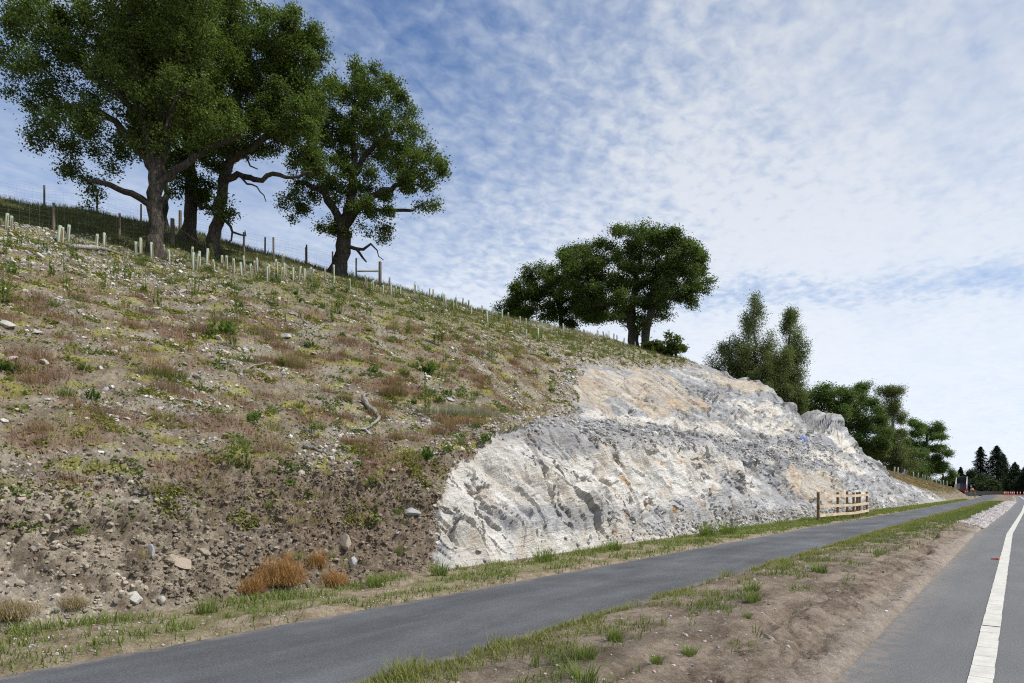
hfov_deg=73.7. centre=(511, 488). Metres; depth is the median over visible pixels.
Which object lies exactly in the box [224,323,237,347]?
weed
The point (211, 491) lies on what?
grass tuft
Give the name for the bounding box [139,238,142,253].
tree guard
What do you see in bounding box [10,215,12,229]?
tree guard
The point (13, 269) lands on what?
weed
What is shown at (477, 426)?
grass tuft
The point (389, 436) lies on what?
grass tuft
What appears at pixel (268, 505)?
grass tuft
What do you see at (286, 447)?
grass tuft
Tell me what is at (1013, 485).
hedge tree
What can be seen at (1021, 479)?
conifer
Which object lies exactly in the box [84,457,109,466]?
grass tuft
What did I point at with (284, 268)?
tree guard
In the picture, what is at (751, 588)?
grass tuft
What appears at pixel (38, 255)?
stone
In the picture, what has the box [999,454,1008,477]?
conifer
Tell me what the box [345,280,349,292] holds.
weed
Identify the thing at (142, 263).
grass tuft
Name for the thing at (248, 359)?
grass tuft
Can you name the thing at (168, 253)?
tree guard
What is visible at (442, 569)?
grass tuft
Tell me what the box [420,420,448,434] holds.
grass tuft
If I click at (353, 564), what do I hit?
stone
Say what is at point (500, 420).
grass tuft
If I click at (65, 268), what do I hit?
weed
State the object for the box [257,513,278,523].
grass tuft
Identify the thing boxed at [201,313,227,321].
grass tuft
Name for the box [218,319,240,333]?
weed
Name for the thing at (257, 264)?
tree guard
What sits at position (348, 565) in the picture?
grass tuft
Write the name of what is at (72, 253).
weed
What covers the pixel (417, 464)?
grass tuft
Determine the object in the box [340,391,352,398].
grass tuft
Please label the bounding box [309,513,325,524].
grass tuft
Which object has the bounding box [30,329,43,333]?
stone
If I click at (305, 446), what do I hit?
dead branch
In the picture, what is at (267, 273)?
tree guard
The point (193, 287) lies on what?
weed
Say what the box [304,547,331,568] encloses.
russet clump
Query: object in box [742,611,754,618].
grass tuft
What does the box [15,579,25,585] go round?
stone
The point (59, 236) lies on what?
tree guard
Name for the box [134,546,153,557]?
grass tuft
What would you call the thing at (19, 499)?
stone
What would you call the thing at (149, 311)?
grass tuft
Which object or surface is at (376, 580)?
grass tuft
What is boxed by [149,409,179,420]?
grass tuft
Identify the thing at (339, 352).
grass tuft
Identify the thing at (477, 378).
grass tuft
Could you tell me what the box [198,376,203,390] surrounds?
weed
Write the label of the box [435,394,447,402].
weed
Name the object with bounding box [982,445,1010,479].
conifer
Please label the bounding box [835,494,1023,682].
road
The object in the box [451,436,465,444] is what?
grass tuft
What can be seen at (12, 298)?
grass tuft
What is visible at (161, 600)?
stone
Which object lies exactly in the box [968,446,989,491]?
conifer
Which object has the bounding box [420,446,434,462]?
weed
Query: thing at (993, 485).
bush
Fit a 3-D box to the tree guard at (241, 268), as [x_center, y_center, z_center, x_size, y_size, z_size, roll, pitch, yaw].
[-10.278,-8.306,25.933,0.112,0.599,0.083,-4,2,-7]
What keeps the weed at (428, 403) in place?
on the hillside
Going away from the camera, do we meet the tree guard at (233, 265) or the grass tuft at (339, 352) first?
the grass tuft at (339, 352)
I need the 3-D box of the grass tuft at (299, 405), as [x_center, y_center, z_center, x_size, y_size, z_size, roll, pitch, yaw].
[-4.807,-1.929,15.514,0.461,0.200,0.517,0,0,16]
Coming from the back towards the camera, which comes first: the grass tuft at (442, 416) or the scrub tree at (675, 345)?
the scrub tree at (675, 345)
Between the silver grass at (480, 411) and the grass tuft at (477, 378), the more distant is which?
the grass tuft at (477, 378)
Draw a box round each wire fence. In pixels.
[1,179,333,265]
[2,191,381,282]
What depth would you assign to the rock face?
24.36 m
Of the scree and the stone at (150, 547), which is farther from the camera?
the scree
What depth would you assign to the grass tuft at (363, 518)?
12.70 m
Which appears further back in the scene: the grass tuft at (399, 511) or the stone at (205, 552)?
the grass tuft at (399, 511)
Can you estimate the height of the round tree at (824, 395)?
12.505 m
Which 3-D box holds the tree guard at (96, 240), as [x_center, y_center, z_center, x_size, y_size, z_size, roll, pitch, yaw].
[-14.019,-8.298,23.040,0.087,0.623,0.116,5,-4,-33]
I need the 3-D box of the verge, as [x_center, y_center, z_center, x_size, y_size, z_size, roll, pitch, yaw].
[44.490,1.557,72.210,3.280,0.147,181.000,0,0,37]
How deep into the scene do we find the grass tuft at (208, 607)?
8.55 m
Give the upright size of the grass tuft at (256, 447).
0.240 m
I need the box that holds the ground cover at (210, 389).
[0,219,956,535]
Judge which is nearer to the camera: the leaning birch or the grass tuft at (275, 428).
the grass tuft at (275, 428)
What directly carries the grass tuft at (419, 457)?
on the hillside
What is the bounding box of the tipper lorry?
[955,476,967,492]
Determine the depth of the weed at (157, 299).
19.01 m
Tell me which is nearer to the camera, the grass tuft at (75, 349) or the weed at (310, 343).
the grass tuft at (75, 349)
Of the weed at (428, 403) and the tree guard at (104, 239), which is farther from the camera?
the tree guard at (104, 239)
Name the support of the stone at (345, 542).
on the hillside
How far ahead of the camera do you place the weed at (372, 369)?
19.37 m
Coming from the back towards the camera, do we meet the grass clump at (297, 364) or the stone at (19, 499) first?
the grass clump at (297, 364)
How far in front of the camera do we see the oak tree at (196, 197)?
31.25 m
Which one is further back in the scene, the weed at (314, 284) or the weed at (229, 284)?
the weed at (314, 284)
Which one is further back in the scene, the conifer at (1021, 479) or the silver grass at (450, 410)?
the conifer at (1021, 479)
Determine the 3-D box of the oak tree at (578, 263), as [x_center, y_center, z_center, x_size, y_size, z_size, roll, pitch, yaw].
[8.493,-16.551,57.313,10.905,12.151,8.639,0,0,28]
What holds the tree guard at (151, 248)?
on the hillside
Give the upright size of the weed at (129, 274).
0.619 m
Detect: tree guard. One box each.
[5,210,8,230]
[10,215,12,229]
[57,225,61,241]
[61,227,63,242]
[67,223,70,242]
[95,234,98,245]
[103,232,105,246]
[134,241,136,256]
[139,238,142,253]
[150,242,153,257]
[167,249,169,261]
[192,252,194,269]
[196,253,199,270]
[205,248,209,263]
[225,255,227,269]
[232,255,234,273]
[239,262,242,276]
[242,255,245,269]
[249,263,252,279]
[256,258,258,271]
[266,266,268,280]
[283,263,285,275]
[292,267,294,280]
[299,266,301,279]
[365,275,367,288]
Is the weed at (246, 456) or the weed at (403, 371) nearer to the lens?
the weed at (246, 456)
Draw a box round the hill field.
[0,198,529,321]
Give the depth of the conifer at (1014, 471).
199.63 m
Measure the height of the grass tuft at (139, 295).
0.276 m
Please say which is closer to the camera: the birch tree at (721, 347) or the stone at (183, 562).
the stone at (183, 562)
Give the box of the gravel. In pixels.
[957,501,1015,528]
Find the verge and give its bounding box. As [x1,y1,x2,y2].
[0,496,980,676]
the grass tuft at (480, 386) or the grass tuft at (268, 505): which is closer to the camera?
the grass tuft at (268, 505)
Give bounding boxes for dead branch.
[82,359,89,388]
[237,362,269,374]
[303,444,329,455]
[350,393,382,429]
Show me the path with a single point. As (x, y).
(344, 648)
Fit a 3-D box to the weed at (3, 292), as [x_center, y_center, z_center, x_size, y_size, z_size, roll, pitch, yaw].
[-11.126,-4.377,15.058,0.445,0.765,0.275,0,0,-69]
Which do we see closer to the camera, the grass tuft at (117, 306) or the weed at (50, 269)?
the grass tuft at (117, 306)
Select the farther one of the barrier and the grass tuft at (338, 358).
the barrier
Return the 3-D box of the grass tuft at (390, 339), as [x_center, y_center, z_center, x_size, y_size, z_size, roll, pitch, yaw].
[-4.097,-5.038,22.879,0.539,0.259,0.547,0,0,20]
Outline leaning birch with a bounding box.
[877,425,925,474]
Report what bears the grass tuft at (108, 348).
on the hillside
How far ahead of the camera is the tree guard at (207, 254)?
25.85 m
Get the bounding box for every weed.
[0,273,14,304]
[0,357,21,372]
[2,235,7,255]
[6,228,12,244]
[8,266,16,272]
[16,231,23,244]
[40,236,48,250]
[47,254,55,274]
[62,258,68,270]
[62,274,70,289]
[68,241,79,258]
[75,362,90,369]
[79,387,103,400]
[100,269,106,286]
[122,260,131,279]
[141,278,146,291]
[151,284,161,306]
[191,276,199,293]
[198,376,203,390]
[206,304,216,333]
[208,244,213,258]
[211,280,216,293]
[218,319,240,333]
[222,280,233,287]
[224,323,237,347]
[225,431,236,464]
[232,281,241,294]
[238,432,250,468]
[246,413,259,423]
[247,409,262,418]
[258,270,263,282]
[270,292,279,306]
[284,478,296,485]
[296,296,304,302]
[301,339,314,346]
[306,272,317,288]
[329,277,336,292]
[329,302,335,321]
[334,294,342,314]
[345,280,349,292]
[349,270,356,284]
[364,301,371,314]
[368,279,373,295]
[368,366,378,372]
[398,369,411,376]
[405,316,410,334]
[416,360,436,372]
[420,377,431,410]
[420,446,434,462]
[429,316,446,345]
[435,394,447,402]
[440,389,452,396]
[443,445,453,450]
[480,433,491,441]
[486,340,494,355]
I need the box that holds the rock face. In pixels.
[431,361,945,568]
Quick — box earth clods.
[0,381,554,625]
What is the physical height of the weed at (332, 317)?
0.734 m
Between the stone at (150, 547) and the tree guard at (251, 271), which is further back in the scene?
the tree guard at (251, 271)
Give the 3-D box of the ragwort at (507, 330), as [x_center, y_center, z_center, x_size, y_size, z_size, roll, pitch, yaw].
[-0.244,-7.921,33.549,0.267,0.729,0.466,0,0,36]
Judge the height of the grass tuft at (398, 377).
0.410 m
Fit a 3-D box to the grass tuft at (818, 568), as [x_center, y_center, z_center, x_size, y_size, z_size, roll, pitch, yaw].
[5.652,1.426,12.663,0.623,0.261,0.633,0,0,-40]
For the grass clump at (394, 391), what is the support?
on the hillside
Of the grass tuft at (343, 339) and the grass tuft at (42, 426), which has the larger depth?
the grass tuft at (343, 339)
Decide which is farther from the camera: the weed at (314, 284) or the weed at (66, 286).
the weed at (314, 284)
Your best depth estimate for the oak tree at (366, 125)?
33.33 m
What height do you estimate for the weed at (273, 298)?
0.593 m
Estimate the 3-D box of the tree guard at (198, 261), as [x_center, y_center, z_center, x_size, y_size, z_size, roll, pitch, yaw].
[-11.352,-8.174,24.716,0.128,0.686,0.096,7,2,30]
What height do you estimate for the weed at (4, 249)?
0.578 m
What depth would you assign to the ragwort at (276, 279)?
26.72 m
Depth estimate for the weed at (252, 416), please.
13.55 m
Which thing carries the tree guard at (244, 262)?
on the hillside
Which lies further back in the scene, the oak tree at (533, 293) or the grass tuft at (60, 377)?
the oak tree at (533, 293)
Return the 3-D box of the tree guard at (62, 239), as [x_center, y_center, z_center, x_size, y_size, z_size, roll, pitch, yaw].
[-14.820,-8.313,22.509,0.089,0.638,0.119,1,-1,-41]
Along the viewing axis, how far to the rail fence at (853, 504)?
34.95 m
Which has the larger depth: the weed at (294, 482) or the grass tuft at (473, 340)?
the grass tuft at (473, 340)
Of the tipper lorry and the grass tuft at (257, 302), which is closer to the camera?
the grass tuft at (257, 302)
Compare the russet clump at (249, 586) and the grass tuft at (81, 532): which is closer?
the grass tuft at (81, 532)
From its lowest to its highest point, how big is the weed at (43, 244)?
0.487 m
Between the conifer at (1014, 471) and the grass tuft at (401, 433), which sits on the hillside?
the grass tuft at (401, 433)
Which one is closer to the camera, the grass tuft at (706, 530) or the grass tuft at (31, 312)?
the grass tuft at (31, 312)
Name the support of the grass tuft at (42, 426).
on the hillside
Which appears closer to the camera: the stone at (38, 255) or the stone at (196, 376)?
the stone at (196, 376)
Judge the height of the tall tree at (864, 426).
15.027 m
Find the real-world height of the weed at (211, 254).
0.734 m
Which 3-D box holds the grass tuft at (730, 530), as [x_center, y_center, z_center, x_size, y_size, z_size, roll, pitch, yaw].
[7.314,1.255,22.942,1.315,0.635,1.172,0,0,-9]
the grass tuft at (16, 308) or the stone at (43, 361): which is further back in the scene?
the grass tuft at (16, 308)
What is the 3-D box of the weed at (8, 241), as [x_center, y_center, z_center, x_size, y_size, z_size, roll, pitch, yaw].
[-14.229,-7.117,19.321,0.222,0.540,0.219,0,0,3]
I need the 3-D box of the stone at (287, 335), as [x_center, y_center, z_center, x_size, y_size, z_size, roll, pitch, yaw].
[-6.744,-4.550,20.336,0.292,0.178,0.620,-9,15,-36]
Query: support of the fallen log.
on the hillside
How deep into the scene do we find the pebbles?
7.48 m
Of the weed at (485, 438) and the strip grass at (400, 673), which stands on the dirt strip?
the strip grass at (400, 673)
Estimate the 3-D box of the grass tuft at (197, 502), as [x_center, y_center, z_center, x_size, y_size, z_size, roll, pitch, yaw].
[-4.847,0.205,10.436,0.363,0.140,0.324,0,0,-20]
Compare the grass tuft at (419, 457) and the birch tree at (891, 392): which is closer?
the grass tuft at (419, 457)
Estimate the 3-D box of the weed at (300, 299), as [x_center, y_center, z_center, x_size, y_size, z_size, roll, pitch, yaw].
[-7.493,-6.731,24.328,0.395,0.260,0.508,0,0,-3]
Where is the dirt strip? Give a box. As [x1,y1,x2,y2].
[391,495,1016,682]
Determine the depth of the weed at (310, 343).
19.92 m
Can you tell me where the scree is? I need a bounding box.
[446,414,918,567]
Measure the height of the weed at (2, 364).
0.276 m
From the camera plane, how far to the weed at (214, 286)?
22.12 m
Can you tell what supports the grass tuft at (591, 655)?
on the dirt strip
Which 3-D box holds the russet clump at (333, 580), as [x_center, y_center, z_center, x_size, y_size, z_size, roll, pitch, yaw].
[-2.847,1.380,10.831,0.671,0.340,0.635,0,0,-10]
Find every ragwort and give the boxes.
[110,252,120,272]
[272,264,283,282]
[304,408,321,433]
[436,361,446,379]
[504,321,510,333]
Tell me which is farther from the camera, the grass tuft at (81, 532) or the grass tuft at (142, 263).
the grass tuft at (142, 263)
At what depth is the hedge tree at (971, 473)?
210.90 m
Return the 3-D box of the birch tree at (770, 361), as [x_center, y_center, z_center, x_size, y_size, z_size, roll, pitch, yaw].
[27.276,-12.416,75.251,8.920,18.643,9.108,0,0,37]
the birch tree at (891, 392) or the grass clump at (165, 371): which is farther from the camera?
the birch tree at (891, 392)
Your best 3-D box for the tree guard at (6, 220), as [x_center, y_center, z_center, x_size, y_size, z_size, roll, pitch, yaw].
[-15.956,-8.489,21.572,0.125,0.797,0.171,-4,-7,35]
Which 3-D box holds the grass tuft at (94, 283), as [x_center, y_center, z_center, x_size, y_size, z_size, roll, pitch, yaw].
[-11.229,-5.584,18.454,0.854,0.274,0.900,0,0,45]
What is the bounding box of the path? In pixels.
[0,495,996,682]
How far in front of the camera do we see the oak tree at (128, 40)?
24.23 m
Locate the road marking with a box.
[967,495,1023,682]
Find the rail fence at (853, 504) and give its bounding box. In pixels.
[817,491,868,519]
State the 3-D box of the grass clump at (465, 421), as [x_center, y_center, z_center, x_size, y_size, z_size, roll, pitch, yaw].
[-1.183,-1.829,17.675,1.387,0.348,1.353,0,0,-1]
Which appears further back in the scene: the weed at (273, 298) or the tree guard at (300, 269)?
the tree guard at (300, 269)
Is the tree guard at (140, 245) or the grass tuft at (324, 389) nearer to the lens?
the grass tuft at (324, 389)
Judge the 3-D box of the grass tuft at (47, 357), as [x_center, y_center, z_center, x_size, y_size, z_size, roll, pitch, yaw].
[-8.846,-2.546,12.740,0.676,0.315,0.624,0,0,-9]
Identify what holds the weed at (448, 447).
on the hillside
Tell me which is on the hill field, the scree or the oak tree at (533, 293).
the oak tree at (533, 293)
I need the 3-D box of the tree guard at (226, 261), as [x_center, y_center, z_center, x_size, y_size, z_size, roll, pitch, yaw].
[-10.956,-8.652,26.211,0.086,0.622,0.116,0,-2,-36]
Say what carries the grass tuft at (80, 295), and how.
on the hillside
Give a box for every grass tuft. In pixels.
[0,262,15,268]
[0,310,20,321]
[0,352,34,370]
[0,477,19,485]
[2,295,21,303]
[11,366,57,384]
[12,304,29,313]
[22,308,43,316]
[22,346,54,360]
[27,418,54,430]
[28,288,53,301]
[30,238,42,244]
[41,366,70,379]
[43,296,63,306]
[53,383,76,396]
[56,314,87,325]
[62,341,89,353]
[69,471,97,482]
[70,290,91,301]
[70,526,90,534]
[73,302,89,309]
[84,277,104,288]
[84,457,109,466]
[89,403,116,414]
[102,343,123,350]
[111,301,126,307]
[119,315,143,328]
[128,290,149,300]
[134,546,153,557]
[135,257,149,265]
[139,304,161,314]
[139,479,171,491]
[141,377,180,392]
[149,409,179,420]
[152,431,180,443]
[167,383,195,397]
[186,322,208,333]
[187,322,211,330]
[188,500,201,506]
[192,592,224,615]
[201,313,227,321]
[202,488,217,493]
[225,351,256,362]
[228,434,251,446]
[248,324,274,336]
[249,444,264,453]
[251,296,263,304]
[253,357,273,365]
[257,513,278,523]
[258,332,279,338]
[259,420,285,430]
[261,352,277,363]
[264,439,296,450]
[264,502,273,507]
[270,337,295,349]
[284,513,304,524]
[290,548,314,561]
[292,499,308,505]
[294,402,304,407]
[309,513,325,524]
[310,419,328,430]
[316,386,338,393]
[325,351,346,360]
[331,556,354,568]
[333,348,347,355]
[334,335,355,343]
[336,432,362,444]
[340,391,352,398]
[340,410,351,417]
[349,511,365,521]
[360,353,377,362]
[365,446,383,452]
[366,405,393,418]
[366,569,392,587]
[372,398,387,406]
[381,375,395,384]
[383,335,394,341]
[386,370,408,381]
[386,431,402,438]
[391,427,416,439]
[391,507,405,514]
[394,546,406,554]
[403,445,421,455]
[406,360,419,367]
[411,462,427,469]
[412,454,424,459]
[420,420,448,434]
[422,556,451,575]
[428,386,443,392]
[431,407,453,420]
[436,417,461,431]
[445,364,456,371]
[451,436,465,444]
[453,391,461,396]
[456,353,472,362]
[463,334,475,342]
[466,405,492,413]
[469,374,485,382]
[469,389,480,395]
[469,420,486,427]
[471,345,483,354]
[472,380,486,388]
[479,372,491,379]
[488,415,511,423]
[499,343,514,350]
[527,545,559,562]
[550,656,622,682]
[569,641,603,660]
[600,623,629,642]
[604,536,628,550]
[646,652,663,664]
[678,642,699,656]
[697,519,717,536]
[716,518,743,534]
[741,590,764,602]
[742,580,766,591]
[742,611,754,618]
[805,561,833,573]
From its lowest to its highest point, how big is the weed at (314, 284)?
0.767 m
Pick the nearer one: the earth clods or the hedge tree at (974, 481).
the earth clods
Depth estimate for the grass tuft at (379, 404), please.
17.42 m
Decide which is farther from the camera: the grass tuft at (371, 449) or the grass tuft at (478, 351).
the grass tuft at (478, 351)
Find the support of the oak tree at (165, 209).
on the hill field
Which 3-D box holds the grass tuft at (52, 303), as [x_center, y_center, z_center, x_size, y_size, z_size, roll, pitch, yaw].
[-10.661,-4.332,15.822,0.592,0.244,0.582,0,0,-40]
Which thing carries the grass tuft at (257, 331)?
on the hillside
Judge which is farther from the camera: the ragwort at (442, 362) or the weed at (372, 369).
the ragwort at (442, 362)
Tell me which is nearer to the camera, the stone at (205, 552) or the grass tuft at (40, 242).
the stone at (205, 552)
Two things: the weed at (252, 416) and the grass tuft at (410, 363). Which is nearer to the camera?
the weed at (252, 416)
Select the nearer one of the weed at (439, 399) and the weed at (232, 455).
the weed at (232, 455)
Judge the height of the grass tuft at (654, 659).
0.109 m
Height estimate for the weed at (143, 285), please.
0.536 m
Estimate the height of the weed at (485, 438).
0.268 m
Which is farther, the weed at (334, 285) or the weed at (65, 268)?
the weed at (334, 285)
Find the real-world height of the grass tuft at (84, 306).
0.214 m
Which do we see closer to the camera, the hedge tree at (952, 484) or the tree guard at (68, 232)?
the tree guard at (68, 232)
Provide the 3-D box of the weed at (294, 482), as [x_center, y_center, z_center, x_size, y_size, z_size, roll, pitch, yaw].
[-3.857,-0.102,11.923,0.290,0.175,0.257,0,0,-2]
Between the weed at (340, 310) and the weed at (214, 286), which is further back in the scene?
the weed at (340, 310)
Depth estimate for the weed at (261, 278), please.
25.92 m
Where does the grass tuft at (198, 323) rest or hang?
on the hillside
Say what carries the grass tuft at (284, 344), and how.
on the hillside
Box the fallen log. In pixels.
[66,238,122,255]
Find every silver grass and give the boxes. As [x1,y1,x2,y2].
[416,402,469,415]
[446,404,503,416]
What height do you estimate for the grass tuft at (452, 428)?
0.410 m
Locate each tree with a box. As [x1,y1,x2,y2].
[0,0,252,260]
[90,33,171,228]
[106,0,233,242]
[161,0,344,259]
[272,52,455,276]
[488,258,624,329]
[548,216,678,346]
[631,222,720,346]
[639,329,689,356]
[702,331,793,393]
[719,289,803,398]
[774,303,814,415]
[797,380,861,420]
[845,378,896,460]
[869,383,909,473]
[871,437,931,478]
[902,417,956,481]
[930,466,959,484]
[938,479,968,486]
[963,468,985,491]
[967,474,999,490]
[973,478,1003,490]
[1008,476,1023,489]
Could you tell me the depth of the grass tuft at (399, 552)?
12.80 m
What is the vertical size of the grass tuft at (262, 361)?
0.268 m
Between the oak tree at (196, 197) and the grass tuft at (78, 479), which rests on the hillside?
the grass tuft at (78, 479)
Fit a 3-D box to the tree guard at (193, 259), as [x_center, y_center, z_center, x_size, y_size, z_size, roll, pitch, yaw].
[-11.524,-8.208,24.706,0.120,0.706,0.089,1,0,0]
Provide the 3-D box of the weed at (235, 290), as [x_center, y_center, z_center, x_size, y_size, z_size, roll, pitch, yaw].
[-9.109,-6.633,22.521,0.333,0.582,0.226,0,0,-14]
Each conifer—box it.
[956,467,964,493]
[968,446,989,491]
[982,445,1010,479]
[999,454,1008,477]
[1000,462,1020,490]
[1012,467,1023,494]
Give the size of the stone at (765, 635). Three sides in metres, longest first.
0.180 x 0.062 x 0.053 m
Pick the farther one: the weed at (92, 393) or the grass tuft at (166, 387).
the grass tuft at (166, 387)
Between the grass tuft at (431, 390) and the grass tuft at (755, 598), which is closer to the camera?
the grass tuft at (755, 598)
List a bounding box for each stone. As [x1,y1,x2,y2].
[0,320,16,327]
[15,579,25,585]
[16,496,25,502]
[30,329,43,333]
[36,252,44,258]
[40,359,48,364]
[127,591,142,604]
[148,544,154,558]
[157,596,165,604]
[169,555,191,568]
[193,373,201,379]
[199,548,210,555]
[281,333,291,338]
[340,534,350,550]
[348,557,356,567]
[404,508,420,515]
[763,633,775,641]
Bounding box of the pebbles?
[10,515,969,682]
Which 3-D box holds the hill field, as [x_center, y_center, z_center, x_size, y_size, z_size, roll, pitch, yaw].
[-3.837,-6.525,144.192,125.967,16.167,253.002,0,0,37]
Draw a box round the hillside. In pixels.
[0,224,966,631]
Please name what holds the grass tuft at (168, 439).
on the hillside
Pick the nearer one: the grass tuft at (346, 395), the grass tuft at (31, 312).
the grass tuft at (31, 312)
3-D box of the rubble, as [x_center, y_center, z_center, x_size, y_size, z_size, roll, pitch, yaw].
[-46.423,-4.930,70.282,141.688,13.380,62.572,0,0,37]
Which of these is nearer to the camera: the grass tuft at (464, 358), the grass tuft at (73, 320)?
the grass tuft at (73, 320)
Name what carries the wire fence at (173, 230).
on the hill field
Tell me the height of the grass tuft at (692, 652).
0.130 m
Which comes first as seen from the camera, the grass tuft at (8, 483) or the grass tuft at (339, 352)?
the grass tuft at (8, 483)
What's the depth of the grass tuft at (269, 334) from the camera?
19.01 m
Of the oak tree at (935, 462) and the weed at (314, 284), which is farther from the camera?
the oak tree at (935, 462)
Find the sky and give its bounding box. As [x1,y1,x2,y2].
[0,0,1023,479]
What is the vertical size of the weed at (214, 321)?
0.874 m
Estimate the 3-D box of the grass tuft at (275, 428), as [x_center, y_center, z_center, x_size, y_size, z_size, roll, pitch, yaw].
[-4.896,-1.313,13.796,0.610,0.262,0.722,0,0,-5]
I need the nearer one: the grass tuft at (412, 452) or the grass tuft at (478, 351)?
the grass tuft at (412, 452)
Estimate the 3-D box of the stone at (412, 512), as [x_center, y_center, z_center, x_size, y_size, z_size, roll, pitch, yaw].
[-2.051,0.455,13.742,0.346,0.170,0.495,-6,10,-38]
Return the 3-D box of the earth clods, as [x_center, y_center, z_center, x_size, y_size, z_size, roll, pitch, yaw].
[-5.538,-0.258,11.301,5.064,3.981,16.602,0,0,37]
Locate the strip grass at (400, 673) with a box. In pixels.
[349,500,1003,682]
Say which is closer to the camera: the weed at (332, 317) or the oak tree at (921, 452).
the weed at (332, 317)
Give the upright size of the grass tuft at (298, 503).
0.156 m
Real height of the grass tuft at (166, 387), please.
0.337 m
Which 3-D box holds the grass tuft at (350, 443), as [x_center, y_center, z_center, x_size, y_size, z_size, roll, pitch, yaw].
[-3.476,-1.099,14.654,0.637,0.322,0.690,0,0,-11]
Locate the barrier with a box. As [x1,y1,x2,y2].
[966,490,1018,495]
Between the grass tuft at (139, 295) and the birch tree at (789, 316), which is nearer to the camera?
the grass tuft at (139, 295)
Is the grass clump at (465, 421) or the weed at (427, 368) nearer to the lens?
the grass clump at (465, 421)
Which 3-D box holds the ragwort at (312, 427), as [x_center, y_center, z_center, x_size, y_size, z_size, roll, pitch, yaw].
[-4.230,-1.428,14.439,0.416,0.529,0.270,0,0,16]
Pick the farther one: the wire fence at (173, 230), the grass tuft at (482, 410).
the wire fence at (173, 230)
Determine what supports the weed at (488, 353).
on the hillside
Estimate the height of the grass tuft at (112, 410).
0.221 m
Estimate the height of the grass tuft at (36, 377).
0.358 m
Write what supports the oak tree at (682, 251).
on the hillside
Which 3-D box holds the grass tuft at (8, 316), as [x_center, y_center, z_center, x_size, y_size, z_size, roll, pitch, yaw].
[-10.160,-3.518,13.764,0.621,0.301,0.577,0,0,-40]
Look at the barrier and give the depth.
178.20 m
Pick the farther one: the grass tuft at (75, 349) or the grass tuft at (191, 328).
the grass tuft at (191, 328)
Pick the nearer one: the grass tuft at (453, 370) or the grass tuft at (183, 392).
the grass tuft at (183, 392)
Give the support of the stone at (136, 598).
on the hillside
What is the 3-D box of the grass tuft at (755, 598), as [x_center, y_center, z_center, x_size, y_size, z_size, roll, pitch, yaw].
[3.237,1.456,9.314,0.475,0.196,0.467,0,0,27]
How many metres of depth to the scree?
28.43 m
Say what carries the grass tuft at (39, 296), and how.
on the hillside
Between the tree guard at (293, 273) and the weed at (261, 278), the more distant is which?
the tree guard at (293, 273)
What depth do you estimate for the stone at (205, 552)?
9.77 m
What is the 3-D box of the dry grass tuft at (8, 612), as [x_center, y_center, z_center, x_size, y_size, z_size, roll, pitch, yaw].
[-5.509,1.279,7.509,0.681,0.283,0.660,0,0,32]
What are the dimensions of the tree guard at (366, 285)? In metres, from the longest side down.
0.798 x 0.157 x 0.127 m
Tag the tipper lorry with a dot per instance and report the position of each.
(961, 483)
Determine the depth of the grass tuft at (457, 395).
20.53 m
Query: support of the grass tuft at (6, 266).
on the hillside
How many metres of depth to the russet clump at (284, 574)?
10.09 m
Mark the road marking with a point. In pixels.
(983, 651)
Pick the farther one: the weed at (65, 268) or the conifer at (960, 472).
the conifer at (960, 472)
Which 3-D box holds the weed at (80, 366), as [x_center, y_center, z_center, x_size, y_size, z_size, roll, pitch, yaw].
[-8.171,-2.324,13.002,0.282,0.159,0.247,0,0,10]
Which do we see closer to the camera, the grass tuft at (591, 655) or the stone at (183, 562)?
the grass tuft at (591, 655)
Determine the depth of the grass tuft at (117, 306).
17.43 m
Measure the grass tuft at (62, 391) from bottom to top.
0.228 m
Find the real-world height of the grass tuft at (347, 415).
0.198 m
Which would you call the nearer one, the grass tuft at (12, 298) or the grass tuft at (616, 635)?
the grass tuft at (616, 635)
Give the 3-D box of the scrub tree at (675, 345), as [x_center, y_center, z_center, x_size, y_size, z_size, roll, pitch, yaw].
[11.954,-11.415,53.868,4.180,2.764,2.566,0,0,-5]
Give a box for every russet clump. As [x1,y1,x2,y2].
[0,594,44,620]
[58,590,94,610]
[235,572,269,595]
[250,548,310,587]
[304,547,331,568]
[318,565,350,587]
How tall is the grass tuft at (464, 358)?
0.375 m
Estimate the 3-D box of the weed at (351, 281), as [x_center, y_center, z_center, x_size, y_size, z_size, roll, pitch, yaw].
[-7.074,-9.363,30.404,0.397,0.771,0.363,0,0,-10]
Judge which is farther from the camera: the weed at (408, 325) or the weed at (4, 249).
the weed at (408, 325)
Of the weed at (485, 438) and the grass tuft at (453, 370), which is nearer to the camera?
the weed at (485, 438)
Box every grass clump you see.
[129,360,193,380]
[269,346,312,368]
[376,382,408,397]
[443,412,488,424]
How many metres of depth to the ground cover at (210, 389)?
16.79 m
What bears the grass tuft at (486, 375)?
on the hillside
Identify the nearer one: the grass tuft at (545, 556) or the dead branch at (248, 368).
the grass tuft at (545, 556)
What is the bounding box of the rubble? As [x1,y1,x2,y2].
[0,218,883,614]
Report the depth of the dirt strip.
7.59 m
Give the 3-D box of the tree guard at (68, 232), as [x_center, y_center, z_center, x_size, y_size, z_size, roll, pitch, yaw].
[-14.775,-8.528,22.741,0.155,0.780,0.125,4,0,-35]
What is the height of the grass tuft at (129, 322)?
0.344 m
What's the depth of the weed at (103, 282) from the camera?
18.61 m
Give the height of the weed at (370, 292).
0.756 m

